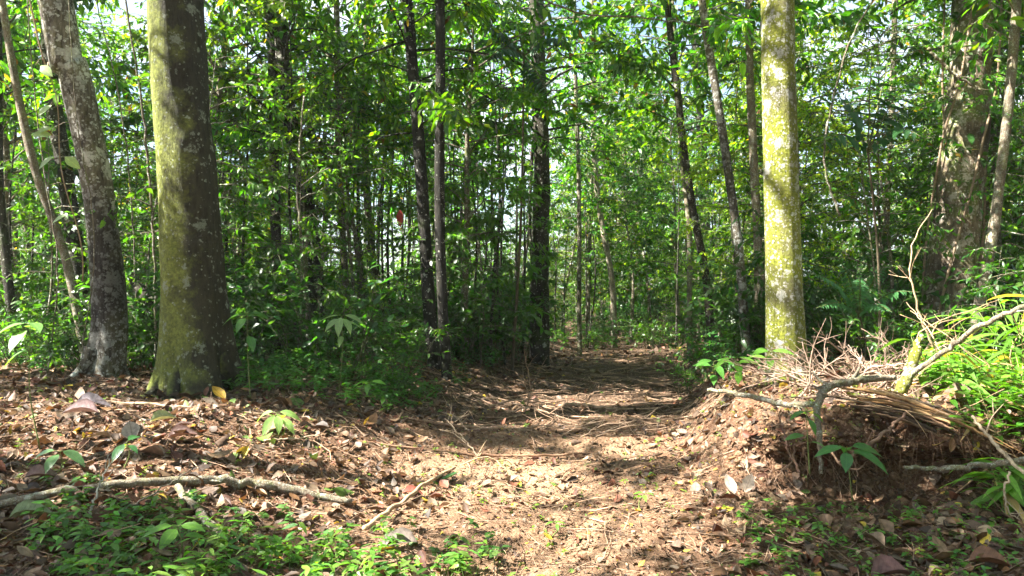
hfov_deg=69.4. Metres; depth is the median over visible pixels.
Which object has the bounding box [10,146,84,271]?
sapling
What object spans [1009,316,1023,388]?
brushwood
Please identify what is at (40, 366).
undergrowth
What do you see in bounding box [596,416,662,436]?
dead twig
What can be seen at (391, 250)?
sapling
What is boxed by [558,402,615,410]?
dead twig
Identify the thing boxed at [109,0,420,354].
slender tree
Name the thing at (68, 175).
dark tree
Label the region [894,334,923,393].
broken stump
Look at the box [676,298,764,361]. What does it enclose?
leafy shrub
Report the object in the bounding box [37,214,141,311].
sapling
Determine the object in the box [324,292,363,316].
leafy shrub
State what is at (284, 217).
sapling
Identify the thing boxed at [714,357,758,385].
broadleaf seedling
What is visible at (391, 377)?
leafy shrub
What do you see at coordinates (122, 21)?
sky
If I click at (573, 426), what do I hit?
dead twig
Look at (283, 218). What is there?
sapling
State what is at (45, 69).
climbing vine
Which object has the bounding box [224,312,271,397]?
broadleaf seedling
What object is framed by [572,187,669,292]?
understory tree
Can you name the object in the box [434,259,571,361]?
leafy shrub
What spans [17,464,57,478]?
fallen leaf
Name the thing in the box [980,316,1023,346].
leafy shrub
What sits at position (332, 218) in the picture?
understory tree
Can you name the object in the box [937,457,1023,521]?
bladed plant
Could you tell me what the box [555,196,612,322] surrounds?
sapling
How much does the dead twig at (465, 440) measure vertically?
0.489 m
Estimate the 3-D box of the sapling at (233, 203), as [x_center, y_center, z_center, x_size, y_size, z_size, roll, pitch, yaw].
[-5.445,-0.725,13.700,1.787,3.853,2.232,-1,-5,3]
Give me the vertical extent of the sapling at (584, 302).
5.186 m
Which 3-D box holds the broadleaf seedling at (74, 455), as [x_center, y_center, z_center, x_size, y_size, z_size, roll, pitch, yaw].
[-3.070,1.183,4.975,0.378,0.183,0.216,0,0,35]
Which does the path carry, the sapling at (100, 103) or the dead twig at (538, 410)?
the dead twig at (538, 410)
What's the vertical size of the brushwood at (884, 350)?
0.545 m
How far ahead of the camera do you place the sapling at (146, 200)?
10.58 m
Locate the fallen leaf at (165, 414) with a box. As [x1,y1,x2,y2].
[144,410,175,422]
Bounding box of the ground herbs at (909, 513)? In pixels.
[735,495,1023,575]
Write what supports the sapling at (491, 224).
on the ground
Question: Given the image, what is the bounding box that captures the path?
[287,324,799,575]
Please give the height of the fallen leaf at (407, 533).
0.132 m
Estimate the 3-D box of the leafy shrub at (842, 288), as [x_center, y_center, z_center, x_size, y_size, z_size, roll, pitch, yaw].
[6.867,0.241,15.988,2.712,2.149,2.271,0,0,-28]
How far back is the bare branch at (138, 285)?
9.39 m
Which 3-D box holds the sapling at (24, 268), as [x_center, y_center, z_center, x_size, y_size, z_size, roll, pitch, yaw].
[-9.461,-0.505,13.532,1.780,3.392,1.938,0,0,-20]
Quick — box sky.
[6,0,1023,287]
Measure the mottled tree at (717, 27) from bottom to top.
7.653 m
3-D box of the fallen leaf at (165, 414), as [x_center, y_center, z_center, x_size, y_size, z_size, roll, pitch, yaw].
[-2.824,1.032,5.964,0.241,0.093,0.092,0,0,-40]
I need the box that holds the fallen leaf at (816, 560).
[806,554,820,567]
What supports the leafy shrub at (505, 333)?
on the ground
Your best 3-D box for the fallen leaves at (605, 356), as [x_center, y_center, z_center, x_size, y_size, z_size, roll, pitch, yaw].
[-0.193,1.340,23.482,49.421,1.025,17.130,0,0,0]
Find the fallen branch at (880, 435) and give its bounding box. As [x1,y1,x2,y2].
[851,407,912,457]
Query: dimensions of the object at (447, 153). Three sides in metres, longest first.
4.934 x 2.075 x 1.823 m
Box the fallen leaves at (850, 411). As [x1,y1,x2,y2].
[765,382,933,454]
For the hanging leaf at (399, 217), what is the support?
hanging from the black trunk tree at (439, 207)
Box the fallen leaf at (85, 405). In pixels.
[61,398,103,413]
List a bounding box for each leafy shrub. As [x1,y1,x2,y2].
[0,266,152,364]
[0,284,90,347]
[0,315,78,369]
[0,331,67,355]
[8,290,158,370]
[16,298,69,335]
[17,251,154,333]
[19,253,88,312]
[31,271,244,370]
[80,262,311,362]
[87,321,157,367]
[127,290,158,356]
[132,255,287,348]
[133,259,294,359]
[138,249,245,283]
[147,246,305,332]
[224,247,332,338]
[225,248,299,332]
[226,253,425,380]
[244,283,389,362]
[244,298,333,354]
[263,265,341,318]
[264,311,360,355]
[293,341,344,366]
[298,283,384,324]
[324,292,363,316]
[326,279,390,309]
[328,307,404,351]
[337,265,454,338]
[341,356,424,395]
[343,316,460,378]
[350,299,420,340]
[354,310,439,365]
[367,264,420,293]
[368,284,525,366]
[371,313,437,352]
[397,264,486,319]
[398,290,481,350]
[403,302,471,334]
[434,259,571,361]
[434,279,486,333]
[436,298,548,364]
[468,270,555,351]
[526,295,582,335]
[550,314,569,330]
[557,285,600,319]
[557,307,575,321]
[565,310,634,348]
[573,304,618,332]
[576,321,608,339]
[605,291,661,333]
[615,317,681,348]
[617,284,662,317]
[617,307,664,337]
[625,284,674,323]
[630,320,673,343]
[645,343,737,395]
[656,299,686,320]
[660,305,696,334]
[663,313,740,374]
[675,260,753,336]
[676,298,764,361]
[681,322,764,380]
[684,246,849,360]
[695,312,727,339]
[747,282,845,349]
[748,277,849,330]
[802,258,877,333]
[813,289,941,359]
[818,312,883,345]
[824,301,871,334]
[830,311,953,364]
[854,286,915,338]
[859,258,921,324]
[861,229,1020,344]
[886,325,965,359]
[895,280,983,324]
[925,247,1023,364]
[928,250,1023,348]
[938,302,1023,358]
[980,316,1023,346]
[984,297,1020,336]
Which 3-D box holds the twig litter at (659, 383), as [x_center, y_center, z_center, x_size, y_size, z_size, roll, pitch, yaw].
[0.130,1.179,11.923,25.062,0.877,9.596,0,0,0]
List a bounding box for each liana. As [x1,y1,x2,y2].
[27,0,58,373]
[68,0,94,367]
[96,0,136,332]
[125,0,157,359]
[296,96,308,339]
[823,0,873,215]
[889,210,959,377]
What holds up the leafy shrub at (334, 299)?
on the ground
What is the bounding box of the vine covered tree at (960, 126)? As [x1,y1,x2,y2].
[879,0,1023,354]
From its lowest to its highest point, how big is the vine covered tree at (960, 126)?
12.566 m
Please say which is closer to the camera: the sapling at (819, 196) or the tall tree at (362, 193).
the sapling at (819, 196)
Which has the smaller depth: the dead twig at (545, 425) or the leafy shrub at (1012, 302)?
the dead twig at (545, 425)
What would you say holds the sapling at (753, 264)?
on the ground
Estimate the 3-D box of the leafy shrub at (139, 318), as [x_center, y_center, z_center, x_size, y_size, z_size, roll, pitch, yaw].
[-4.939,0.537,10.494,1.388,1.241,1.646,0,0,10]
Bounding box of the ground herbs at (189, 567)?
[104,488,499,575]
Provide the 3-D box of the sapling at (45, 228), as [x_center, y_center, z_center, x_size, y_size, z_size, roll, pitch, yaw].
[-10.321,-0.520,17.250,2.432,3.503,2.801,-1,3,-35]
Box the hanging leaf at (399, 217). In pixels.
[396,210,402,225]
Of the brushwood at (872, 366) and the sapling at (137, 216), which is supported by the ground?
the sapling at (137, 216)
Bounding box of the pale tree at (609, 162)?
[546,0,658,347]
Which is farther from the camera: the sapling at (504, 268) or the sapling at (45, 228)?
the sapling at (45, 228)
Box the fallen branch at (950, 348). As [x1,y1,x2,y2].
[894,304,1023,383]
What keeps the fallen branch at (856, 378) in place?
on the split log
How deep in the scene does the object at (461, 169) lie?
13.09 m
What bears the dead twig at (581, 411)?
on the path
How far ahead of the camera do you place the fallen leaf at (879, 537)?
4.32 m
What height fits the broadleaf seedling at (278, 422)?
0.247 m
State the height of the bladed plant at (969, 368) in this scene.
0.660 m
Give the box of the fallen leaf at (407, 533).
[377,527,423,545]
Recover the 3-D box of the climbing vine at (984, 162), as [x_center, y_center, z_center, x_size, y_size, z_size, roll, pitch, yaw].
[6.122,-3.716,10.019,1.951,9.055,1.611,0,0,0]
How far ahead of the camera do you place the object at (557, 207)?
22.39 m
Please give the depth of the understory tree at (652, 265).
21.00 m
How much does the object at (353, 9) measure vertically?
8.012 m
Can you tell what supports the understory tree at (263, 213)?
on the ground
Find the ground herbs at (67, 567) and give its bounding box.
[20,486,405,575]
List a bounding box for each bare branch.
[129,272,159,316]
[543,0,695,24]
[927,47,987,92]
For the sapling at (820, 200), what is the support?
on the ground
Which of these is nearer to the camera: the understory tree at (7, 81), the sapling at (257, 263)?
the sapling at (257, 263)
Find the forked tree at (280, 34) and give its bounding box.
[208,0,434,348]
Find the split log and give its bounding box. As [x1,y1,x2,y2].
[827,387,1023,464]
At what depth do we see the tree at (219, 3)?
11.19 m
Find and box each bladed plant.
[879,330,1000,385]
[913,344,1006,413]
[914,294,1023,390]
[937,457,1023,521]
[944,298,1023,388]
[960,380,1023,479]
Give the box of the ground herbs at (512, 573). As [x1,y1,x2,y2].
[4,367,963,575]
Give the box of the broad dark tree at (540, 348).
[371,0,692,365]
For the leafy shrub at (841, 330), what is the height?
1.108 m
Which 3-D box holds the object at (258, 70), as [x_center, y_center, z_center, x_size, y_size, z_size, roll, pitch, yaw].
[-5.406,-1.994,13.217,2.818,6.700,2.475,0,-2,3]
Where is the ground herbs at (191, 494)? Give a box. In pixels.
[38,472,510,575]
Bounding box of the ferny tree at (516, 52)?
[456,9,577,371]
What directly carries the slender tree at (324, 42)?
on the ground
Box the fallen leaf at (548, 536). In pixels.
[543,533,557,540]
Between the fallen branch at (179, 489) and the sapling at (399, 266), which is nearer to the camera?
the fallen branch at (179, 489)
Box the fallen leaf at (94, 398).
[70,392,111,406]
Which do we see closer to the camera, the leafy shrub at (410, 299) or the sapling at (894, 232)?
the leafy shrub at (410, 299)
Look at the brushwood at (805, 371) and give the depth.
6.85 m
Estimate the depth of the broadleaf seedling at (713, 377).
8.22 m
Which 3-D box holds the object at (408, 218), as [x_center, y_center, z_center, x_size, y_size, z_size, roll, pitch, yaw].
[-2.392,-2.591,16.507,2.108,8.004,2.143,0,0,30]
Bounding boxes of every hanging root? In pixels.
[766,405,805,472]
[773,444,795,483]
[777,451,796,467]
[828,443,868,469]
[1003,471,1023,520]
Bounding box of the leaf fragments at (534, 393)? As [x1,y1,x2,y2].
[0,340,1008,434]
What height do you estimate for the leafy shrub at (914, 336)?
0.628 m
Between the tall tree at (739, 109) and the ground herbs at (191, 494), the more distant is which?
the tall tree at (739, 109)
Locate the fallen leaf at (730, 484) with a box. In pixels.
[724,474,736,495]
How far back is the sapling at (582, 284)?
31.98 m
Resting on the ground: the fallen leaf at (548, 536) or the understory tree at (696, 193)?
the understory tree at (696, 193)
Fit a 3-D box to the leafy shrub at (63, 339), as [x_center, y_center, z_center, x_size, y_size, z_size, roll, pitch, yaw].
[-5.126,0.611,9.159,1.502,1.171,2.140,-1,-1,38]
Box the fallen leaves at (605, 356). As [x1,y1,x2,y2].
[480,317,831,363]
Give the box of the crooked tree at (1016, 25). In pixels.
[842,0,1023,355]
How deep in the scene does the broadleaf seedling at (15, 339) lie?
5.54 m
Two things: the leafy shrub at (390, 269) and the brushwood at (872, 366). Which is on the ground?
the leafy shrub at (390, 269)
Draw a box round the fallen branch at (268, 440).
[264,431,319,441]
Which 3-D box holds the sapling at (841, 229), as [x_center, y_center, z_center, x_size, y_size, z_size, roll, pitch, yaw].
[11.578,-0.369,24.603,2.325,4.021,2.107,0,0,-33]
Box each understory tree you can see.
[0,0,153,318]
[3,10,141,300]
[4,16,149,312]
[8,1,145,296]
[96,24,287,268]
[98,0,376,205]
[121,42,318,271]
[123,163,158,258]
[148,49,322,270]
[239,20,396,295]
[254,31,433,315]
[320,185,389,275]
[333,0,621,363]
[377,132,493,274]
[383,191,445,285]
[407,170,504,289]
[475,183,566,328]
[508,217,575,317]
[511,136,642,337]
[512,218,576,334]
[519,72,677,341]
[547,48,693,306]
[549,192,585,308]
[550,78,709,321]
[555,15,710,318]
[559,113,671,316]
[559,123,677,342]
[562,240,610,319]
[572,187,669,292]
[580,64,715,320]
[581,132,692,331]
[603,42,752,341]
[620,137,729,322]
[641,163,743,335]
[646,0,881,282]
[652,230,711,318]
[668,0,902,311]
[691,91,865,292]
[692,32,866,277]
[704,186,752,288]
[749,189,838,277]
[815,0,1023,332]
[846,0,1023,240]
[855,2,1023,282]
[877,76,1009,246]
[911,1,1023,232]
[911,6,1023,176]
[987,82,1023,243]
[992,41,1023,155]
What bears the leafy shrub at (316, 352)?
on the ground
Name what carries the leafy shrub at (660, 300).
on the ground
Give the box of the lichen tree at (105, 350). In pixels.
[37,0,137,379]
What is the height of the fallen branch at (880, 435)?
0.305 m
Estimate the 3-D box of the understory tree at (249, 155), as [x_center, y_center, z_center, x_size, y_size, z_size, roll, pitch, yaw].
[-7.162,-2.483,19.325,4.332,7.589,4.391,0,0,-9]
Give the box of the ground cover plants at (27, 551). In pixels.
[0,463,464,575]
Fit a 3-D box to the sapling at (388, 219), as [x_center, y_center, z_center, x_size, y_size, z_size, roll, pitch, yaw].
[-2.720,-1.327,11.564,2.440,5.280,2.765,0,0,22]
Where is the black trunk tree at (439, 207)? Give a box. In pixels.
[305,0,552,380]
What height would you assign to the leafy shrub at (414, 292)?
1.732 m
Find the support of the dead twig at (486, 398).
on the ground
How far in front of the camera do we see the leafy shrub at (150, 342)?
9.61 m
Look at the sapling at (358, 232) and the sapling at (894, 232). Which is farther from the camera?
the sapling at (894, 232)
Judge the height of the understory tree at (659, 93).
13.387 m
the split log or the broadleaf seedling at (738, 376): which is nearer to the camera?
the split log
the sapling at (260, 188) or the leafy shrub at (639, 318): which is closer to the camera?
the sapling at (260, 188)
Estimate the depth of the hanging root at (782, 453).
5.53 m
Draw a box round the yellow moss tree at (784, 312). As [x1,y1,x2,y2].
[760,0,808,383]
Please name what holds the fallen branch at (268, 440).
on the ground
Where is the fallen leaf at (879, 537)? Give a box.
[865,531,889,548]
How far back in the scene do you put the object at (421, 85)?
14.72 m
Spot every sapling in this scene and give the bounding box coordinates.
[0,75,140,362]
[0,260,57,321]
[6,192,150,339]
[9,137,59,294]
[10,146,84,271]
[11,166,60,297]
[11,175,36,301]
[12,108,155,260]
[12,155,54,295]
[17,193,87,294]
[18,201,60,296]
[29,189,87,260]
[35,128,157,275]
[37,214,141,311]
[45,252,133,323]
[47,87,158,336]
[48,200,153,293]
[68,133,227,368]
[83,171,157,263]
[84,99,243,271]
[86,39,302,285]
[119,166,157,276]
[120,140,237,287]
[132,180,314,318]
[140,56,288,261]
[216,65,299,266]
[217,157,263,271]
[218,158,297,275]
[219,40,394,343]
[225,226,336,317]
[226,165,338,303]
[226,244,294,353]
[228,219,266,258]
[232,121,380,365]
[248,43,429,348]
[251,237,307,292]
[262,135,380,301]
[263,80,400,310]
[285,180,363,303]
[328,271,386,328]
[347,191,406,287]
[349,255,391,285]
[362,121,476,289]
[372,225,497,358]
[375,190,407,283]
[380,206,418,278]
[384,254,410,297]
[393,182,556,363]
[397,169,486,286]
[405,245,462,287]
[435,246,532,366]
[469,246,526,290]
[484,239,529,281]
[549,174,638,295]
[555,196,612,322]
[556,251,637,331]
[561,250,624,301]
[568,185,646,338]
[583,235,630,327]
[593,210,642,298]
[594,221,660,301]
[648,224,717,315]
[651,196,724,293]
[661,248,720,320]
[682,237,751,335]
[696,0,932,346]
[697,208,859,349]
[700,109,824,259]
[700,138,823,273]
[714,228,807,319]
[762,168,860,299]
[797,0,1001,344]
[798,80,960,362]
[800,17,942,318]
[801,103,909,284]
[802,228,852,329]
[803,168,928,306]
[805,159,895,290]
[807,215,903,340]
[808,201,870,331]
[809,256,920,363]
[812,25,927,364]
[818,130,923,315]
[818,207,881,289]
[822,253,865,280]
[830,219,877,297]
[846,43,987,325]
[856,178,929,268]
[858,221,923,332]
[882,151,1008,305]
[891,0,1023,261]
[899,227,1014,317]
[953,87,1023,309]
[980,133,1023,298]
[980,191,1023,315]
[987,131,1023,276]
[1001,222,1017,298]
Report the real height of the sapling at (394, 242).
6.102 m
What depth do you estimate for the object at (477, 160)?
12.71 m
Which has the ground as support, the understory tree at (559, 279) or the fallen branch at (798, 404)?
the understory tree at (559, 279)
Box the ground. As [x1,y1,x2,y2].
[0,288,1023,575]
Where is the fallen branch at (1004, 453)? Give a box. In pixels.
[971,398,1023,474]
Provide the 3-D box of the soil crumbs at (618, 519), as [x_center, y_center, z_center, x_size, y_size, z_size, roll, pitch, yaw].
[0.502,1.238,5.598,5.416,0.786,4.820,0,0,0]
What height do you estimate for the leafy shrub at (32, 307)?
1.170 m
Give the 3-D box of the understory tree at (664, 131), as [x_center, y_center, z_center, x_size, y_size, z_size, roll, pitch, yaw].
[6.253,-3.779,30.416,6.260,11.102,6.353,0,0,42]
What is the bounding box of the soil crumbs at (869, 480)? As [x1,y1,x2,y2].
[671,390,1023,531]
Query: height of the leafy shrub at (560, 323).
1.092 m
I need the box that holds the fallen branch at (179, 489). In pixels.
[174,483,230,542]
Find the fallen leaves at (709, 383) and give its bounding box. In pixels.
[0,335,1005,434]
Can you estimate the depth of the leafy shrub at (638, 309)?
25.52 m
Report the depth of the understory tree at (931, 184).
18.55 m
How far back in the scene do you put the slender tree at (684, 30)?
10.44 m
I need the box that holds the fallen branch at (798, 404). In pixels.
[707,388,814,410]
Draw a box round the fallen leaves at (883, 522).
[0,364,1023,575]
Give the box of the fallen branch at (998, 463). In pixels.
[904,456,1023,471]
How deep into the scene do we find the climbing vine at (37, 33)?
8.11 m
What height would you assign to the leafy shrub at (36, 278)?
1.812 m
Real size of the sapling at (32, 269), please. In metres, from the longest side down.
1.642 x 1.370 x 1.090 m
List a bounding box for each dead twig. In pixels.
[88,445,127,514]
[111,453,219,519]
[439,403,479,458]
[442,410,469,431]
[462,424,525,434]
[469,424,538,432]
[471,392,505,401]
[481,383,575,413]
[511,398,556,414]
[511,402,592,427]
[517,351,546,411]
[522,424,567,429]
[543,416,601,430]
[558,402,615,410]
[562,409,623,434]
[577,397,593,415]
[580,408,625,437]
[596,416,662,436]
[600,406,662,435]
[606,401,653,414]
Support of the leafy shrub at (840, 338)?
on the ground
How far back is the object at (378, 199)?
19.79 m
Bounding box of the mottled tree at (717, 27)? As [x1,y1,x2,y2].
[541,0,855,358]
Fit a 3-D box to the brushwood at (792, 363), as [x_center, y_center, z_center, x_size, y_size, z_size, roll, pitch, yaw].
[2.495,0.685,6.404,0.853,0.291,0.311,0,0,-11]
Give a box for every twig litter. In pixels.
[0,335,1021,451]
[0,363,1023,575]
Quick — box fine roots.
[674,389,1019,533]
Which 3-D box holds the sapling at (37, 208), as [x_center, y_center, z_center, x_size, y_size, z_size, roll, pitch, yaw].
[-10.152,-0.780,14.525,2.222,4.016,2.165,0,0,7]
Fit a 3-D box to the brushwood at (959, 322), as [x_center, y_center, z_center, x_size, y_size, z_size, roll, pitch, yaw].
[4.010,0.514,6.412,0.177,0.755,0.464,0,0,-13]
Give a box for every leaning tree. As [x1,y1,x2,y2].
[260,0,594,371]
[572,0,823,368]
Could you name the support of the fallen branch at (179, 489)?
on the ground
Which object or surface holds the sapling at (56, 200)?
on the ground
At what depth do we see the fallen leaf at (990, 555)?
3.98 m
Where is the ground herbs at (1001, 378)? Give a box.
[875,348,1023,449]
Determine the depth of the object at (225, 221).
13.33 m
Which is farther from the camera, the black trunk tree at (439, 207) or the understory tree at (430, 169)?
the understory tree at (430, 169)
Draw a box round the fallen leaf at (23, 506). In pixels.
[2,499,50,518]
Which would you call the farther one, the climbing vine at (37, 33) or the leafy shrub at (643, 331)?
the leafy shrub at (643, 331)
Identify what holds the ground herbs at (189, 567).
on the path
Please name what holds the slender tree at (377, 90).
on the ground
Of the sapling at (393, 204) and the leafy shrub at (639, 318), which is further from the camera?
the leafy shrub at (639, 318)
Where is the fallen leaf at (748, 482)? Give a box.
[742,474,754,491]
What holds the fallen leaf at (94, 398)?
on the ground
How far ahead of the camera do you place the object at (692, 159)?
19.54 m
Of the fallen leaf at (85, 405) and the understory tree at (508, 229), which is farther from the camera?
the understory tree at (508, 229)
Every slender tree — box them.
[0,0,87,352]
[0,0,151,359]
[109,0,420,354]
[204,0,489,347]
[236,0,471,311]
[471,0,679,355]
[545,0,806,363]
[629,0,883,358]
[801,0,937,325]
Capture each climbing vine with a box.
[29,0,48,65]
[31,59,83,280]
[884,0,1023,345]
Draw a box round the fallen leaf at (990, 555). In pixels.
[959,545,1009,565]
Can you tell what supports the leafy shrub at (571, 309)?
on the ground
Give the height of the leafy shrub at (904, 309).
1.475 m
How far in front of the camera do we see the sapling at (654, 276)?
27.35 m
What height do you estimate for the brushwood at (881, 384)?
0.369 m
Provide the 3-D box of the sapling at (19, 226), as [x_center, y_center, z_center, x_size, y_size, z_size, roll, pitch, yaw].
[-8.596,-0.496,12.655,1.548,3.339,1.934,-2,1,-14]
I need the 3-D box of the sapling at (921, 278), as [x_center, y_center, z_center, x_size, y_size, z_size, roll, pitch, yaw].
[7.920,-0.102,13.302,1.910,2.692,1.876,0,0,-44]
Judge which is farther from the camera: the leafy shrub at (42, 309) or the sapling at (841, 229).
the sapling at (841, 229)
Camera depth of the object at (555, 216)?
20.37 m
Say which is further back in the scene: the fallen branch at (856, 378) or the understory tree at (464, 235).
the understory tree at (464, 235)
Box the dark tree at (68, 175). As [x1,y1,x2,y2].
[30,0,97,333]
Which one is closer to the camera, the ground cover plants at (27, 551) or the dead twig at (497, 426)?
the ground cover plants at (27, 551)
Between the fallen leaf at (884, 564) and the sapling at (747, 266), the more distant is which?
the sapling at (747, 266)
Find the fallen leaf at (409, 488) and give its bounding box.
[403,485,424,495]
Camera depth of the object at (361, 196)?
19.06 m
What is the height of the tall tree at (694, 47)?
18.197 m
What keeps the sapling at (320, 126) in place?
on the ground
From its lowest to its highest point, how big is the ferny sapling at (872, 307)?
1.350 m
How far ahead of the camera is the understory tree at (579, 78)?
36.83 m
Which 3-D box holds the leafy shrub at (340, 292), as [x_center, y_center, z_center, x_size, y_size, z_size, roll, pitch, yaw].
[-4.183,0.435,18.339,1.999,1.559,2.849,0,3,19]
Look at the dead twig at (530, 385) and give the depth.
9.21 m
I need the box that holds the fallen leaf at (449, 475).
[440,472,456,479]
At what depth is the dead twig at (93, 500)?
4.31 m
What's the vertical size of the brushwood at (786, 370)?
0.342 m
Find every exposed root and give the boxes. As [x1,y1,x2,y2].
[308,434,596,456]
[384,414,584,433]
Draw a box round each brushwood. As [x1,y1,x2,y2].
[724,359,808,388]
[725,355,789,385]
[738,338,858,390]
[744,354,829,382]
[748,351,840,379]
[751,349,847,396]
[769,359,840,395]
[773,338,802,382]
[773,381,855,400]
[790,319,853,400]
[792,335,855,387]
[795,342,819,400]
[807,366,823,398]
[813,318,869,374]
[815,384,871,399]
[823,393,1007,493]
[824,375,964,400]
[828,356,906,393]
[832,351,897,389]
[832,353,865,378]
[833,337,855,371]
[836,363,860,383]
[843,344,882,374]
[843,354,918,387]
[851,362,899,396]
[860,351,904,387]
[861,328,901,360]
[870,319,956,374]
[872,372,900,396]
[878,320,901,370]
[880,351,906,372]
[883,329,965,374]
[893,337,914,370]
[900,314,991,391]
[906,302,958,349]
[910,310,1005,393]
[917,300,997,367]
[943,389,1003,482]
[947,304,988,353]
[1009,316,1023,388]
[1012,316,1023,388]
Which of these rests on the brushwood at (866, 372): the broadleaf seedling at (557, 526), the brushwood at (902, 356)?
the brushwood at (902, 356)
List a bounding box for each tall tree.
[76,32,153,207]
[316,107,406,250]
[372,30,511,230]
[377,0,617,277]
[595,0,796,324]
[597,45,677,279]
[668,99,728,219]
[705,73,798,239]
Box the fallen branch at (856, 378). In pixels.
[808,355,896,473]
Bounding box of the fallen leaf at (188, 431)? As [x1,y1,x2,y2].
[168,424,197,437]
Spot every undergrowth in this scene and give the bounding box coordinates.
[0,316,1023,402]
[222,350,444,413]
[524,308,872,351]
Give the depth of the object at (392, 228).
18.80 m
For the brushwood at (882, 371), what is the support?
on the ground
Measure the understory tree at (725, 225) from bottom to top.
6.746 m
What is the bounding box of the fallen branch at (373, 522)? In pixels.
[362,441,500,530]
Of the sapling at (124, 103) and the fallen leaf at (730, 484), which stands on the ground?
the sapling at (124, 103)
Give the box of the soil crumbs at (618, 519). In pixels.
[111,384,1022,575]
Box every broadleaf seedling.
[0,322,42,449]
[27,449,84,473]
[112,435,139,467]
[142,519,205,562]
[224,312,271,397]
[258,410,300,435]
[321,314,364,391]
[352,380,385,398]
[546,521,565,536]
[634,492,653,511]
[693,359,733,384]
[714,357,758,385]
[748,348,793,386]
[784,411,824,473]
[815,442,887,511]
[918,364,950,385]
[934,357,984,377]
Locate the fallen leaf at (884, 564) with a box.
[871,554,909,575]
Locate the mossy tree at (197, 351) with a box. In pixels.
[142,0,270,399]

